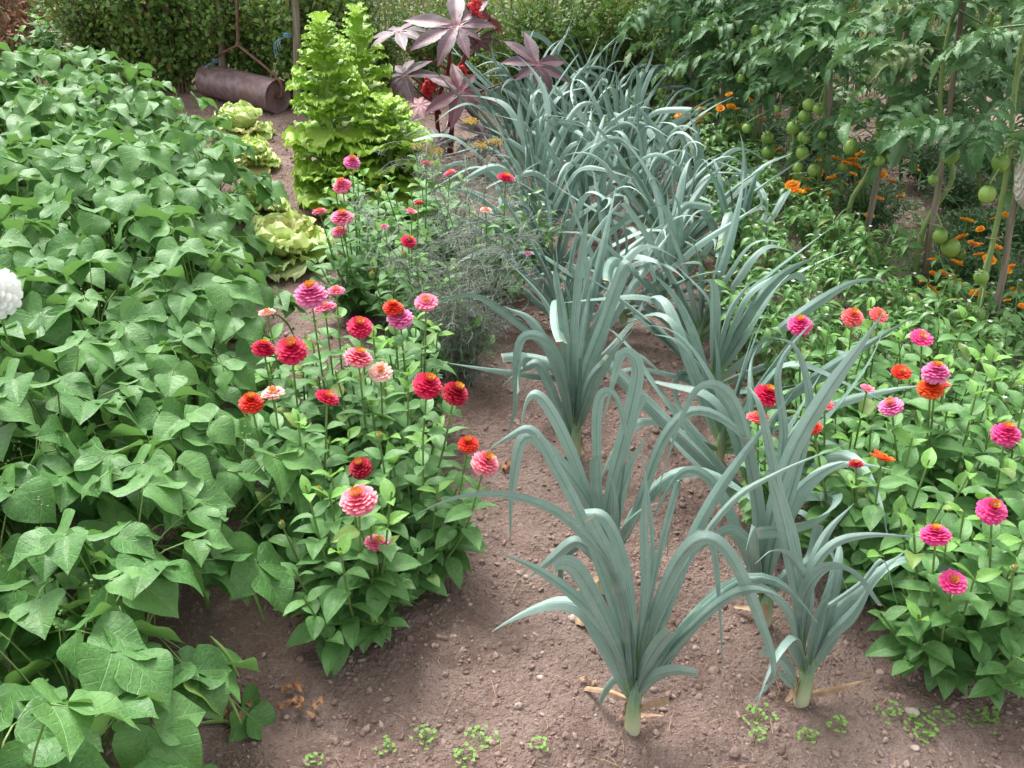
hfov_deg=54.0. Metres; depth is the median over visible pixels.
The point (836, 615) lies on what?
leek
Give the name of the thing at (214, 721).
bean pod
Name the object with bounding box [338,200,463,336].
zinnia plant
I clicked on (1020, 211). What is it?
marigold plant
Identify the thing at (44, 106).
bean plant
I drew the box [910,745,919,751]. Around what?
stone
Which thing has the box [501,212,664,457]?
leek
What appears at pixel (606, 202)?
leek
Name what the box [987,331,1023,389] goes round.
pepper plant
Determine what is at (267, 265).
bean plant
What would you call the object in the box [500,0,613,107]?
hedge shrub
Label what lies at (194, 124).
bean plant
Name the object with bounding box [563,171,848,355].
leek
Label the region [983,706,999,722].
seedling
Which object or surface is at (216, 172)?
bean plant
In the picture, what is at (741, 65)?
hedge shrub
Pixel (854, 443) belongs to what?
zinnia plant
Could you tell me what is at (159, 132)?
bean plant
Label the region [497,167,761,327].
leek
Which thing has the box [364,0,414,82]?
hedge shrub
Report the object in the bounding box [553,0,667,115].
hedge shrub
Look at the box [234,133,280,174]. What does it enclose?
lettuce head
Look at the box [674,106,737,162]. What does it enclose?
marigold plant
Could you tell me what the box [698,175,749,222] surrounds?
pepper plant
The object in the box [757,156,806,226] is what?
pepper plant
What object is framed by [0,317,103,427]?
bean plant
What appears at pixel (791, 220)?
pepper plant
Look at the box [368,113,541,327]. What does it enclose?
fennel plant
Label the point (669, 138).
leek
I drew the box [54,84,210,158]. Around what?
bean plant
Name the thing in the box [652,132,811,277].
leek
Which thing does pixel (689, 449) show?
leek
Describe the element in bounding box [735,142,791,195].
pepper plant
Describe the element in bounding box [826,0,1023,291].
tomato plant
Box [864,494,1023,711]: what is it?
zinnia plant
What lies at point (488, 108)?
leek
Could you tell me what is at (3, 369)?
bean plant
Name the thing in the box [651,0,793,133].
tomato plant
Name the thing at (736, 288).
pepper plant
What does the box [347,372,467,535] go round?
zinnia plant
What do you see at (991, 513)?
zinnia plant
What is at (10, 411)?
bean plant
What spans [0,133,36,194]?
bean plant
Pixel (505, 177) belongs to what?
zinnia plant
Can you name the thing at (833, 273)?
pepper plant
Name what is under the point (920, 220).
leafy plants
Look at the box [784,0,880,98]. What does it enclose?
hedge shrub
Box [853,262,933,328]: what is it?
pepper plant
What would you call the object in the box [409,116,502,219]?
fennel plant
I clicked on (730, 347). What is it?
leek
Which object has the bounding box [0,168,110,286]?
bean plant
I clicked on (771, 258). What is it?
pepper plant
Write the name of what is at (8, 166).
bean plant
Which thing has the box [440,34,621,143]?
leek
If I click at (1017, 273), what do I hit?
marigold plant
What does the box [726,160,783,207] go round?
pepper plant
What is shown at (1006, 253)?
wooden stake
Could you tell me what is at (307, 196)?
bolted lettuce
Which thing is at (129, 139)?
bean plant
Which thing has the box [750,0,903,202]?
tomato plant
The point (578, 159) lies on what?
leek
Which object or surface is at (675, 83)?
wooden stake
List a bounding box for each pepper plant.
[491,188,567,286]
[649,94,693,149]
[668,104,717,169]
[682,149,716,190]
[694,108,744,158]
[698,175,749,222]
[701,123,753,188]
[704,270,761,334]
[709,200,778,279]
[714,224,798,292]
[715,109,767,161]
[715,279,811,366]
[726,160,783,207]
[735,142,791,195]
[748,197,808,267]
[752,258,843,340]
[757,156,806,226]
[760,315,836,408]
[770,227,839,304]
[776,186,832,260]
[790,172,846,220]
[800,267,873,329]
[802,195,874,265]
[806,232,876,303]
[811,308,903,380]
[849,222,923,291]
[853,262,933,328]
[858,306,955,379]
[895,273,964,333]
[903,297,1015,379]
[931,255,1002,340]
[944,298,1023,365]
[952,336,1023,407]
[975,279,1023,362]
[982,392,1023,456]
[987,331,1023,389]
[999,378,1023,414]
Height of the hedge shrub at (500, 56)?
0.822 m
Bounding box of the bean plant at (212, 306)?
[103,264,282,458]
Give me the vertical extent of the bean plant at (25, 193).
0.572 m
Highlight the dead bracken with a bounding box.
[0,0,69,53]
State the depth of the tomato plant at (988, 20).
4.03 m
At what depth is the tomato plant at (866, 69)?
5.01 m
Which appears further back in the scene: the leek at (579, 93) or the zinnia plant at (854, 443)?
the leek at (579, 93)
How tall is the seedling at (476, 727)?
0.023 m
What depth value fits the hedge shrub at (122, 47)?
6.32 m
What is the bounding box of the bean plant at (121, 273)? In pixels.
[16,235,190,371]
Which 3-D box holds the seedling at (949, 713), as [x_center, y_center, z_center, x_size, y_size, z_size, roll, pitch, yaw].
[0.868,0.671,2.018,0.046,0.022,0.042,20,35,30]
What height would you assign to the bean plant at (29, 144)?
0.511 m
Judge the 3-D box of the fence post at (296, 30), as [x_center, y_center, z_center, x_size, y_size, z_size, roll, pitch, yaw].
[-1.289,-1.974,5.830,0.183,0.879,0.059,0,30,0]
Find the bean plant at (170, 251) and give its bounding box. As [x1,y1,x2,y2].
[140,220,307,395]
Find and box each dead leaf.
[223,694,251,721]
[276,678,322,718]
[501,460,510,471]
[574,615,583,626]
[579,675,597,685]
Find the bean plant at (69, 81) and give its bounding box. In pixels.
[41,70,121,109]
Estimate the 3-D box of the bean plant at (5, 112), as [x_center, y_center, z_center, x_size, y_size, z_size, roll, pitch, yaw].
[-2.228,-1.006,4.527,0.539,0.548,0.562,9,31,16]
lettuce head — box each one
[214,99,276,140]
[229,179,290,214]
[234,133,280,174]
[242,208,337,282]
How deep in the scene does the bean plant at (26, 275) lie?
2.77 m
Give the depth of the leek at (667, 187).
4.11 m
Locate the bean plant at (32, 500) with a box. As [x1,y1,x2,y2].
[0,463,151,685]
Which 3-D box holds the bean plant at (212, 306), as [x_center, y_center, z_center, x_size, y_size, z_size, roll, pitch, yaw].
[-0.936,-0.062,2.866,0.540,0.549,0.563,-2,30,-4]
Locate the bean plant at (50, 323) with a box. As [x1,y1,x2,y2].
[0,249,210,457]
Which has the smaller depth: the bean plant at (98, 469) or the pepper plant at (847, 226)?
the bean plant at (98, 469)
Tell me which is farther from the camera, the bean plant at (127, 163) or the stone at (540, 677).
the bean plant at (127, 163)
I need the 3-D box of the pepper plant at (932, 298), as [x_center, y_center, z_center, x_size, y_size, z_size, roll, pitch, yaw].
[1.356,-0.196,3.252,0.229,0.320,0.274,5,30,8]
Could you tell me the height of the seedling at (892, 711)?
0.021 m
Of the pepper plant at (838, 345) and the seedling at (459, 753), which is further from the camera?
the pepper plant at (838, 345)
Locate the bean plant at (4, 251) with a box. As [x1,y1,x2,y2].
[0,248,79,348]
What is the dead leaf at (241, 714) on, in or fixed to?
on the ground at (486, 602)
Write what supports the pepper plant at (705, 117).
on the ground at (486, 602)
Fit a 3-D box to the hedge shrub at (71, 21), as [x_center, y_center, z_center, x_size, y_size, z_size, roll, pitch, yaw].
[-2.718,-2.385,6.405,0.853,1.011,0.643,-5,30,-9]
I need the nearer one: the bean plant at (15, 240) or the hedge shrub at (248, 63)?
the bean plant at (15, 240)
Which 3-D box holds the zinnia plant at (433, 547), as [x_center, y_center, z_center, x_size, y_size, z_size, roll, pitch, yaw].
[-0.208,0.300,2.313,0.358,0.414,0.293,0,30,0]
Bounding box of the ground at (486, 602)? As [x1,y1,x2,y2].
[0,0,1023,767]
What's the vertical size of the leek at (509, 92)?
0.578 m
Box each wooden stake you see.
[674,51,677,104]
[688,47,692,147]
[719,68,725,122]
[758,82,762,156]
[785,74,796,182]
[824,50,832,225]
[858,0,910,263]
[918,0,966,302]
[988,195,1017,338]
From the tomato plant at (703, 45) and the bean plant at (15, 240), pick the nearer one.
the bean plant at (15, 240)
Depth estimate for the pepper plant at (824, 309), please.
3.25 m
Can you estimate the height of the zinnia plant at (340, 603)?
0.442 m
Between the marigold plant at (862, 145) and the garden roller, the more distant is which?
the garden roller
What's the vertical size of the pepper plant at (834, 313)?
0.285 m
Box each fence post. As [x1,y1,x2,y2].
[206,0,225,66]
[274,0,300,111]
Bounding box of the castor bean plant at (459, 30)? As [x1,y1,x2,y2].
[370,0,569,165]
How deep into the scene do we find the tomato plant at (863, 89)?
4.73 m
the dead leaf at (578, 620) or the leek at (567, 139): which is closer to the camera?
the dead leaf at (578, 620)
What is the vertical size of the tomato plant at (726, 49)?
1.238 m
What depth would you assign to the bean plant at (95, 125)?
4.14 m
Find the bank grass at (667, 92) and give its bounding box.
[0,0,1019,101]
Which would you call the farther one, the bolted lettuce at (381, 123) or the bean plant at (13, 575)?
the bolted lettuce at (381, 123)
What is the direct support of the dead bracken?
on the ground at (486, 602)
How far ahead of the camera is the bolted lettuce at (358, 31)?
4.79 m
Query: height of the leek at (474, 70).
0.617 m
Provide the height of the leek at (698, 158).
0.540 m
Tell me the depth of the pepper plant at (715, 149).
4.61 m
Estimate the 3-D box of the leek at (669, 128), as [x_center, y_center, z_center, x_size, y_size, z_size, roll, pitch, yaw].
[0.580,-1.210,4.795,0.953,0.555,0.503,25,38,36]
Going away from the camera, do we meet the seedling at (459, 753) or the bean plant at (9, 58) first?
the seedling at (459, 753)
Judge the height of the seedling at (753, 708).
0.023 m
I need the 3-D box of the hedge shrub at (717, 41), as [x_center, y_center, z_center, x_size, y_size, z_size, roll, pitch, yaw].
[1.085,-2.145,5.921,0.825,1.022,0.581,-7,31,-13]
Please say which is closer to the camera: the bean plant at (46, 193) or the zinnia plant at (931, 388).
the zinnia plant at (931, 388)
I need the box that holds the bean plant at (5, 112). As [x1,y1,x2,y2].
[0,100,50,147]
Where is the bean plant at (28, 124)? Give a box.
[3,101,116,187]
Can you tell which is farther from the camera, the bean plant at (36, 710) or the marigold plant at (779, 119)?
the marigold plant at (779, 119)
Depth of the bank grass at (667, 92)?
6.91 m
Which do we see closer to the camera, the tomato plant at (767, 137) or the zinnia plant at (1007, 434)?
the zinnia plant at (1007, 434)
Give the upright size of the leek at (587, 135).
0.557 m
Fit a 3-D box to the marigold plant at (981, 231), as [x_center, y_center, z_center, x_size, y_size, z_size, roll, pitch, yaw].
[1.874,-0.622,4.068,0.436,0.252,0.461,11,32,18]
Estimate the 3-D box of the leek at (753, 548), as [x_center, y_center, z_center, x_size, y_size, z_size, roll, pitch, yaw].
[0.533,0.200,2.135,0.523,0.788,0.294,-22,37,-33]
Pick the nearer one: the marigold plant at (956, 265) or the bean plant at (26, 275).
the bean plant at (26, 275)
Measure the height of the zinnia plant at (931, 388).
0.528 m
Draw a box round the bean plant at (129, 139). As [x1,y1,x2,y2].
[64,133,209,220]
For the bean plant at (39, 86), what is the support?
on the ground at (486, 602)
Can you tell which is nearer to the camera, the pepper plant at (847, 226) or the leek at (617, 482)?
the leek at (617, 482)
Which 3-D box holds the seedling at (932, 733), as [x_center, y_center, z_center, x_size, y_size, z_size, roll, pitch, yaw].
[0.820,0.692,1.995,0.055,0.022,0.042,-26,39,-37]
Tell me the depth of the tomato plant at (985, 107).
4.04 m
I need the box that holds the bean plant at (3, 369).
[0,357,54,538]
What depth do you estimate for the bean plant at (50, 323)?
2.66 m
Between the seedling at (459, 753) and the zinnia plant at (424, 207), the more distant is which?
the zinnia plant at (424, 207)
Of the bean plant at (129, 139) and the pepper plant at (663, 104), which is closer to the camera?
the bean plant at (129, 139)
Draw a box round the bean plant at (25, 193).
[0,142,33,204]
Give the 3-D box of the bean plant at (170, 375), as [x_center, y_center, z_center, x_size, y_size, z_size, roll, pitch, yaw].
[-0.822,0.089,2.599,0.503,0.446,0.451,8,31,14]
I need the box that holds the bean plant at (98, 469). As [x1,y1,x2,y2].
[54,403,328,642]
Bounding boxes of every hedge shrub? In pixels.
[27,0,127,75]
[66,0,175,89]
[89,0,213,93]
[131,0,252,88]
[195,0,287,77]
[231,0,363,105]
[301,0,391,66]
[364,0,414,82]
[383,0,450,92]
[425,0,512,93]
[469,0,564,106]
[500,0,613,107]
[535,0,623,98]
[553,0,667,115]
[587,0,666,92]
[607,0,693,111]
[639,1,744,104]
[699,1,795,99]
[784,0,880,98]
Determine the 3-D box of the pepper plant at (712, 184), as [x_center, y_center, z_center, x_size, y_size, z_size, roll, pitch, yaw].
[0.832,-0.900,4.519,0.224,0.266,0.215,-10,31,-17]
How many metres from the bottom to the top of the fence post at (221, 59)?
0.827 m
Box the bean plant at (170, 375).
[98,329,291,459]
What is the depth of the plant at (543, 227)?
3.73 m
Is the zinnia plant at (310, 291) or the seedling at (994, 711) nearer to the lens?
the seedling at (994, 711)
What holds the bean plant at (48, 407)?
on the ground at (486, 602)
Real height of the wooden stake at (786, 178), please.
0.735 m
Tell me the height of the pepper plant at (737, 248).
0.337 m
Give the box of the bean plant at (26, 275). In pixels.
[0,263,100,376]
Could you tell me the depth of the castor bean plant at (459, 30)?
4.94 m
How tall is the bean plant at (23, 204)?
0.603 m
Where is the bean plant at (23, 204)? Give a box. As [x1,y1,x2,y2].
[0,195,87,315]
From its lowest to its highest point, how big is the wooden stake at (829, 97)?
0.783 m
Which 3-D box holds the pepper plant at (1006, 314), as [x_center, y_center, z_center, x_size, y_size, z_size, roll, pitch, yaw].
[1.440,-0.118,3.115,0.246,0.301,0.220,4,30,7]
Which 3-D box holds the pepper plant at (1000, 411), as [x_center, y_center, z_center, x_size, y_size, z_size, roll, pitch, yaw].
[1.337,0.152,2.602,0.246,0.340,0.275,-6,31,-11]
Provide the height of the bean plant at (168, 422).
0.468 m
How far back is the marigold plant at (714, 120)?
5.46 m
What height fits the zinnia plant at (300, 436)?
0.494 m
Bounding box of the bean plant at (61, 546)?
[0,465,274,743]
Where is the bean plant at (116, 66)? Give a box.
[80,48,175,111]
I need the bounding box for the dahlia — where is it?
[0,268,22,371]
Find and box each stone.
[536,675,543,679]
[568,614,574,621]
[905,707,919,717]
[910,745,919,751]
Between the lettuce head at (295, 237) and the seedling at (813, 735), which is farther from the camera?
the lettuce head at (295, 237)
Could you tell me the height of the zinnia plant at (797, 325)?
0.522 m
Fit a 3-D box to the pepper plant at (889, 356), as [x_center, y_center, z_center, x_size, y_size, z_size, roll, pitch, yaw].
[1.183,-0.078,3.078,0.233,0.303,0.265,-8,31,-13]
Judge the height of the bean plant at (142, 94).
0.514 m
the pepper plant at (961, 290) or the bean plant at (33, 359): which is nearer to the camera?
the bean plant at (33, 359)
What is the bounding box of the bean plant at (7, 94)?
[0,70,24,133]
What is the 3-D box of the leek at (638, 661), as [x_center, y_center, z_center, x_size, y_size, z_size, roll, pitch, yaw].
[0.203,0.415,1.804,0.760,0.734,0.310,-8,31,-14]
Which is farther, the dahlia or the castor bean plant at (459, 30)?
the castor bean plant at (459, 30)
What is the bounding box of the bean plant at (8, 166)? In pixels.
[0,149,102,228]
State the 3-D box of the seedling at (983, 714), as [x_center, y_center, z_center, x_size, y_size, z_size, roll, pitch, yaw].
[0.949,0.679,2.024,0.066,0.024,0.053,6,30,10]
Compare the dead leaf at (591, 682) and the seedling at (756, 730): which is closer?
the seedling at (756, 730)
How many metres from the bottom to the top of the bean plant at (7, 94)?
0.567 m
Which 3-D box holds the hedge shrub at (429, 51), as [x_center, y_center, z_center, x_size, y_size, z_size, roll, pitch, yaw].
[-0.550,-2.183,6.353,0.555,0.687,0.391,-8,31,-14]
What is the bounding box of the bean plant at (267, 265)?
[173,178,287,278]
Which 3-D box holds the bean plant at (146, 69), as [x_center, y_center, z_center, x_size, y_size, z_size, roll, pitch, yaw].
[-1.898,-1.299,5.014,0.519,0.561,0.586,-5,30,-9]
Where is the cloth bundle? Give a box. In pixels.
[1013,157,1023,209]
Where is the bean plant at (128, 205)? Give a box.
[33,183,238,343]
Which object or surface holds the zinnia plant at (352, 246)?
on the ground at (486, 602)
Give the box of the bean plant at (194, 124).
[119,91,251,179]
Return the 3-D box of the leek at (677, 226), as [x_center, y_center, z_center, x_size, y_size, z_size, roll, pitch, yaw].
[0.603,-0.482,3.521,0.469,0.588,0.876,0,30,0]
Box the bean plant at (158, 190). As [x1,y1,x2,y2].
[129,172,273,286]
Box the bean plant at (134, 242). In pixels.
[105,205,266,350]
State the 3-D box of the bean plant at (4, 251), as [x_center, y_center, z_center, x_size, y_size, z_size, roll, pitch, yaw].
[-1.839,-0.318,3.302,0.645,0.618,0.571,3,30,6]
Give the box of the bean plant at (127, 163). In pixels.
[28,128,220,316]
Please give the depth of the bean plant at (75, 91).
4.67 m
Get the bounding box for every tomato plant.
[616,0,724,119]
[643,0,754,136]
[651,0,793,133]
[691,0,825,165]
[730,0,862,196]
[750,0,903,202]
[792,0,997,259]
[796,0,922,132]
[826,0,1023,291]
[826,5,965,181]
[881,5,1023,341]
[908,0,1023,217]
[954,0,1023,195]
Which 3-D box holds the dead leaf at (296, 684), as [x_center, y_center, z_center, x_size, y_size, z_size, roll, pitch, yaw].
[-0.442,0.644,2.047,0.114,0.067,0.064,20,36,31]
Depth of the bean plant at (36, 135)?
4.24 m
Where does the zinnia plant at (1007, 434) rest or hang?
on the ground at (486, 602)
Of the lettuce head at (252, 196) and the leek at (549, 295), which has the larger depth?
the lettuce head at (252, 196)
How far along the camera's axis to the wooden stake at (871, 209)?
3.86 m
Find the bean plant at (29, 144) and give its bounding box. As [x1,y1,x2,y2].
[6,131,116,237]
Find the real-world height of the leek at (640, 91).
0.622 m
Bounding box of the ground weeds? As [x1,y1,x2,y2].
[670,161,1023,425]
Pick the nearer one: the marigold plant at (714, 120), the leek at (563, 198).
the leek at (563, 198)
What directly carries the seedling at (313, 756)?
on the ground at (486, 602)
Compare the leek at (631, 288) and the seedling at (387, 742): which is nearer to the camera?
the seedling at (387, 742)
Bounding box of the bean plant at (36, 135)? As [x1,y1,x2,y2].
[7,121,47,146]
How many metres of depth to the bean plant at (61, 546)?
1.83 m
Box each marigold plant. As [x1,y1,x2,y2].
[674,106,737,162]
[693,89,765,130]
[716,92,797,168]
[744,105,798,142]
[776,113,855,157]
[776,147,858,193]
[784,150,923,231]
[824,134,889,181]
[886,138,964,184]
[900,217,1011,304]
[912,163,997,216]
[919,196,1023,259]
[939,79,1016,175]
[962,211,1023,309]
[963,189,1023,250]
[983,280,1023,327]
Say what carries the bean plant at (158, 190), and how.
on the ground at (486, 602)
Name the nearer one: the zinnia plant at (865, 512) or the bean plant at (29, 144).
the zinnia plant at (865, 512)
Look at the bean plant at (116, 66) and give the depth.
5.14 m
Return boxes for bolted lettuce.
[281,10,377,211]
[295,151,391,225]
[336,1,401,123]
[338,92,441,219]
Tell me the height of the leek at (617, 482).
0.795 m
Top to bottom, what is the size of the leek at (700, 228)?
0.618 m
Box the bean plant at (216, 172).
[141,127,289,261]
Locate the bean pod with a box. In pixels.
[200,719,229,723]
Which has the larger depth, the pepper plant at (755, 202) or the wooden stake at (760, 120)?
the wooden stake at (760, 120)
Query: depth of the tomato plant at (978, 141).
2.91 m
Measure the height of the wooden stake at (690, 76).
0.580 m
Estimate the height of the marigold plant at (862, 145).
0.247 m
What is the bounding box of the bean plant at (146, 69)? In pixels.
[93,62,179,129]
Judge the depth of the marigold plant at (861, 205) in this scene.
4.23 m
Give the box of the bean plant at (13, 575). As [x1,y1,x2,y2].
[0,563,40,740]
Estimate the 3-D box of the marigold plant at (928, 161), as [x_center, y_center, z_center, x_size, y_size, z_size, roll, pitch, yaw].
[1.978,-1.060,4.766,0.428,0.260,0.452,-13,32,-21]
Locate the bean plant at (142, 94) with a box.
[113,78,211,142]
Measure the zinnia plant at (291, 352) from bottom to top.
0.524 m
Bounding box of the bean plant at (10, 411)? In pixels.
[0,394,70,645]
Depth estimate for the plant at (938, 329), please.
2.89 m
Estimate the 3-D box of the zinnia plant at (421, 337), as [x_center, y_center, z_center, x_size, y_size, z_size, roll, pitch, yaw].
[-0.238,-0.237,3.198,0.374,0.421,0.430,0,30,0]
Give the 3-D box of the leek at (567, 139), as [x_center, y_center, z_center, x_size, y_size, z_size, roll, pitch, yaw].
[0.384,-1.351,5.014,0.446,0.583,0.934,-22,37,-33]
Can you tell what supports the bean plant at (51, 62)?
on the ground at (486, 602)
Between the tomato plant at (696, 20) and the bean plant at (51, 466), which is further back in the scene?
the tomato plant at (696, 20)
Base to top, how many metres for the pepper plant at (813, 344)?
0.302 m
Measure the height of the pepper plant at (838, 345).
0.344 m
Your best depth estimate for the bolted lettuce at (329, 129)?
4.36 m
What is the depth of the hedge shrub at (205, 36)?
6.15 m
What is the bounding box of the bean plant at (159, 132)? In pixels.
[153,122,256,192]
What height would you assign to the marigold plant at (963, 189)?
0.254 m
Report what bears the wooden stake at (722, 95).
on the ground at (486, 602)
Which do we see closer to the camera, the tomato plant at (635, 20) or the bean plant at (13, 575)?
the bean plant at (13, 575)
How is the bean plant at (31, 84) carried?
on the ground at (486, 602)
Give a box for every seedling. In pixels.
[305,752,323,765]
[374,735,396,754]
[409,724,437,749]
[453,746,476,767]
[464,725,499,750]
[529,736,548,750]
[742,702,778,733]
[748,727,765,740]
[797,726,818,742]
[826,715,847,732]
[875,699,902,723]
[904,707,938,739]
[913,722,938,742]
[932,705,955,724]
[964,708,999,733]
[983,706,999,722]
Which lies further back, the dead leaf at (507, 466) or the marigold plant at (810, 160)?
the marigold plant at (810, 160)
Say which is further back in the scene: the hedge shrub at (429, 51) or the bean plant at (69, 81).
the hedge shrub at (429, 51)
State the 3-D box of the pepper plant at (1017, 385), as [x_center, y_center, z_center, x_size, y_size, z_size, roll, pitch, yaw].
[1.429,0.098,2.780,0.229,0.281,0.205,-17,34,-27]
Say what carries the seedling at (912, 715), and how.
on the ground at (486, 602)
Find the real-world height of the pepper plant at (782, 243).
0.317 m
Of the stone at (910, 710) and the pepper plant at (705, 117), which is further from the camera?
the pepper plant at (705, 117)
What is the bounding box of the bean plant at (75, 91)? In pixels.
[40,73,136,129]
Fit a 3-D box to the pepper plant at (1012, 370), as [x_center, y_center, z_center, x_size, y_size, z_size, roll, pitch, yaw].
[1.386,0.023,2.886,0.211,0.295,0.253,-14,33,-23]
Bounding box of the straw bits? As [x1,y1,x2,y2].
[212,416,943,767]
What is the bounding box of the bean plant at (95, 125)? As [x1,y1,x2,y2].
[80,118,181,178]
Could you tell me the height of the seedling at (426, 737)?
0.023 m
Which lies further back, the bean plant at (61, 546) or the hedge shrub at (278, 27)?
the hedge shrub at (278, 27)
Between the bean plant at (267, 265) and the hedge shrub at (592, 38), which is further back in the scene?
the hedge shrub at (592, 38)
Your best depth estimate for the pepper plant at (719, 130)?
4.91 m
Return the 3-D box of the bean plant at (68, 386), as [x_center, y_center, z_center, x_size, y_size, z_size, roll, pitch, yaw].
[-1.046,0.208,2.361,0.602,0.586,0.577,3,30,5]
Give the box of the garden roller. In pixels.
[195,0,290,113]
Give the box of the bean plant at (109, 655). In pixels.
[0,547,260,767]
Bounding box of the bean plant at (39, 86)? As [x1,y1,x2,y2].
[0,82,83,133]
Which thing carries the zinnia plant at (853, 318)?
on the ground at (486, 602)
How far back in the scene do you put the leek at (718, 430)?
2.65 m
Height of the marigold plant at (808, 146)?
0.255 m
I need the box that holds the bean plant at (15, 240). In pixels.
[0,215,99,352]
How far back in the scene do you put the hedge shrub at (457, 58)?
6.22 m
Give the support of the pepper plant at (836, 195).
on the ground at (486, 602)
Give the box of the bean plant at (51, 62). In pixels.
[14,45,113,86]
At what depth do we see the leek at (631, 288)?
3.03 m
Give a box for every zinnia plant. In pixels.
[8,0,74,64]
[225,386,368,569]
[250,308,339,472]
[268,467,421,675]
[293,280,386,464]
[306,154,398,317]
[307,316,432,485]
[318,168,416,267]
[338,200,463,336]
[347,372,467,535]
[348,435,498,606]
[366,293,455,436]
[375,250,494,374]
[380,154,474,266]
[457,172,532,300]
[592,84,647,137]
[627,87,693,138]
[730,384,824,524]
[783,314,879,450]
[788,377,926,505]
[798,420,991,606]
[809,297,952,450]
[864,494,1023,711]
[868,344,1023,547]
[880,305,1023,454]
[946,442,1023,663]
[947,380,1023,552]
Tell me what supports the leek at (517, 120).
on the ground at (486, 602)
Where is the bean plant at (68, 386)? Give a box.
[0,329,202,559]
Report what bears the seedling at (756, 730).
on the ground at (486, 602)
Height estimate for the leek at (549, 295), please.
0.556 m
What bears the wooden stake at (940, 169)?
on the ground at (486, 602)
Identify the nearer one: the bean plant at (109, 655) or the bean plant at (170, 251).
the bean plant at (109, 655)
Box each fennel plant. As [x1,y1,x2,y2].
[340,188,569,387]
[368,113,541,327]
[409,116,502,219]
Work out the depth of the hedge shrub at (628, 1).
6.08 m
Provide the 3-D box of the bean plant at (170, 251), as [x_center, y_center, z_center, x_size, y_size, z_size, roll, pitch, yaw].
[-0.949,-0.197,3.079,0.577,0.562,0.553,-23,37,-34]
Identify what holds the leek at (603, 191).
on the ground at (486, 602)
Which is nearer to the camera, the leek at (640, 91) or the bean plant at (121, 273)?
the bean plant at (121, 273)
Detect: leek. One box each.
[408,394,844,735]
[413,115,640,212]
[421,187,683,392]
[427,110,636,243]
[433,54,616,172]
[438,187,690,318]
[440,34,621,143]
[441,21,597,129]
[447,162,701,299]
[453,56,615,217]
[485,124,691,242]
[486,36,649,128]
[486,100,661,191]
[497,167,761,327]
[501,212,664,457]
[506,66,657,164]
[508,347,762,594]
[516,34,689,128]
[521,16,673,118]
[546,87,729,207]
[546,108,812,253]
[551,121,759,244]
[552,73,714,174]
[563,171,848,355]
[565,257,899,396]
[597,52,687,165]
[599,324,886,589]
[602,270,916,476]
[613,132,732,298]
[625,96,787,224]
[648,312,890,627]
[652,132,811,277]
[725,385,963,709]
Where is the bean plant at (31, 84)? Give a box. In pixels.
[0,66,59,166]
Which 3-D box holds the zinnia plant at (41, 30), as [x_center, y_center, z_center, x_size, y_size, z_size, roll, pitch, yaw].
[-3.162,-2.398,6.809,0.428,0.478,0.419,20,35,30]
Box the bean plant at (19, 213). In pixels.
[0,189,28,233]
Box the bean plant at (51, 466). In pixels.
[0,424,136,590]
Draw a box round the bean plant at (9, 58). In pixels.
[0,42,37,107]
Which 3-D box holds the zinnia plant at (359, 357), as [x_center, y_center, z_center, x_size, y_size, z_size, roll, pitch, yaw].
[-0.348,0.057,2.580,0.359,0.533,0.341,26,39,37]
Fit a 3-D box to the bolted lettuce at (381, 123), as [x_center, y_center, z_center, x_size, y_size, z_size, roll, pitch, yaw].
[-0.552,-1.022,4.503,0.484,0.556,0.494,0,30,0]
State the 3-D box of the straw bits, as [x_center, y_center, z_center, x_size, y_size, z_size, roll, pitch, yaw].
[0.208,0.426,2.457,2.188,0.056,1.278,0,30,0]
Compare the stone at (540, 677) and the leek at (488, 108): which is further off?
the leek at (488, 108)
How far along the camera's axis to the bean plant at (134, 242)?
3.15 m
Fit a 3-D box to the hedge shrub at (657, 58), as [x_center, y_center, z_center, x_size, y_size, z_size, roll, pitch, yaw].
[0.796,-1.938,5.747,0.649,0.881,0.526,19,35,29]
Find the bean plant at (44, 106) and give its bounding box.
[0,86,117,133]
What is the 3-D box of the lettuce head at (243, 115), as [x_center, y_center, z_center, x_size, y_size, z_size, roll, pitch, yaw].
[-1.510,-1.459,5.596,0.356,0.215,0.358,0,30,0]
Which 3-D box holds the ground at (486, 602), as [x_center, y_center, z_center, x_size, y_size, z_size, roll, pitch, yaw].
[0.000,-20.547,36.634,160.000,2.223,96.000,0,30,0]
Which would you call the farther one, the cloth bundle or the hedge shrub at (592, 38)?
the hedge shrub at (592, 38)
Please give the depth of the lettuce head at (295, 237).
3.93 m
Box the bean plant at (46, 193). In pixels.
[30,173,174,320]
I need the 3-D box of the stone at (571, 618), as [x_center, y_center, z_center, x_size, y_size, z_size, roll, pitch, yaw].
[0.139,0.532,2.286,0.024,0.016,0.020,0,30,0]
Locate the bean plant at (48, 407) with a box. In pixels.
[14,318,193,455]
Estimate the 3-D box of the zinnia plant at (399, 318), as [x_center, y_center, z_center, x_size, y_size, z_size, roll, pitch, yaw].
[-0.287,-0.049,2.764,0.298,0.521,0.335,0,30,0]
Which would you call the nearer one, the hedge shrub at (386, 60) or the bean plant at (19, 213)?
the bean plant at (19, 213)
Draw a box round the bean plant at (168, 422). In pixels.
[60,386,288,546]
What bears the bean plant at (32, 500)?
on the ground at (486, 602)
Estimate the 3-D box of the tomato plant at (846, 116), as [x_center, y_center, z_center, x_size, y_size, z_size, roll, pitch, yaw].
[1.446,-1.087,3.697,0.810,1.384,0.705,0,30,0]
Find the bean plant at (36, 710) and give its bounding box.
[0,678,186,767]
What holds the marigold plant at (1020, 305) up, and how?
on the ground at (486, 602)
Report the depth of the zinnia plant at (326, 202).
3.93 m

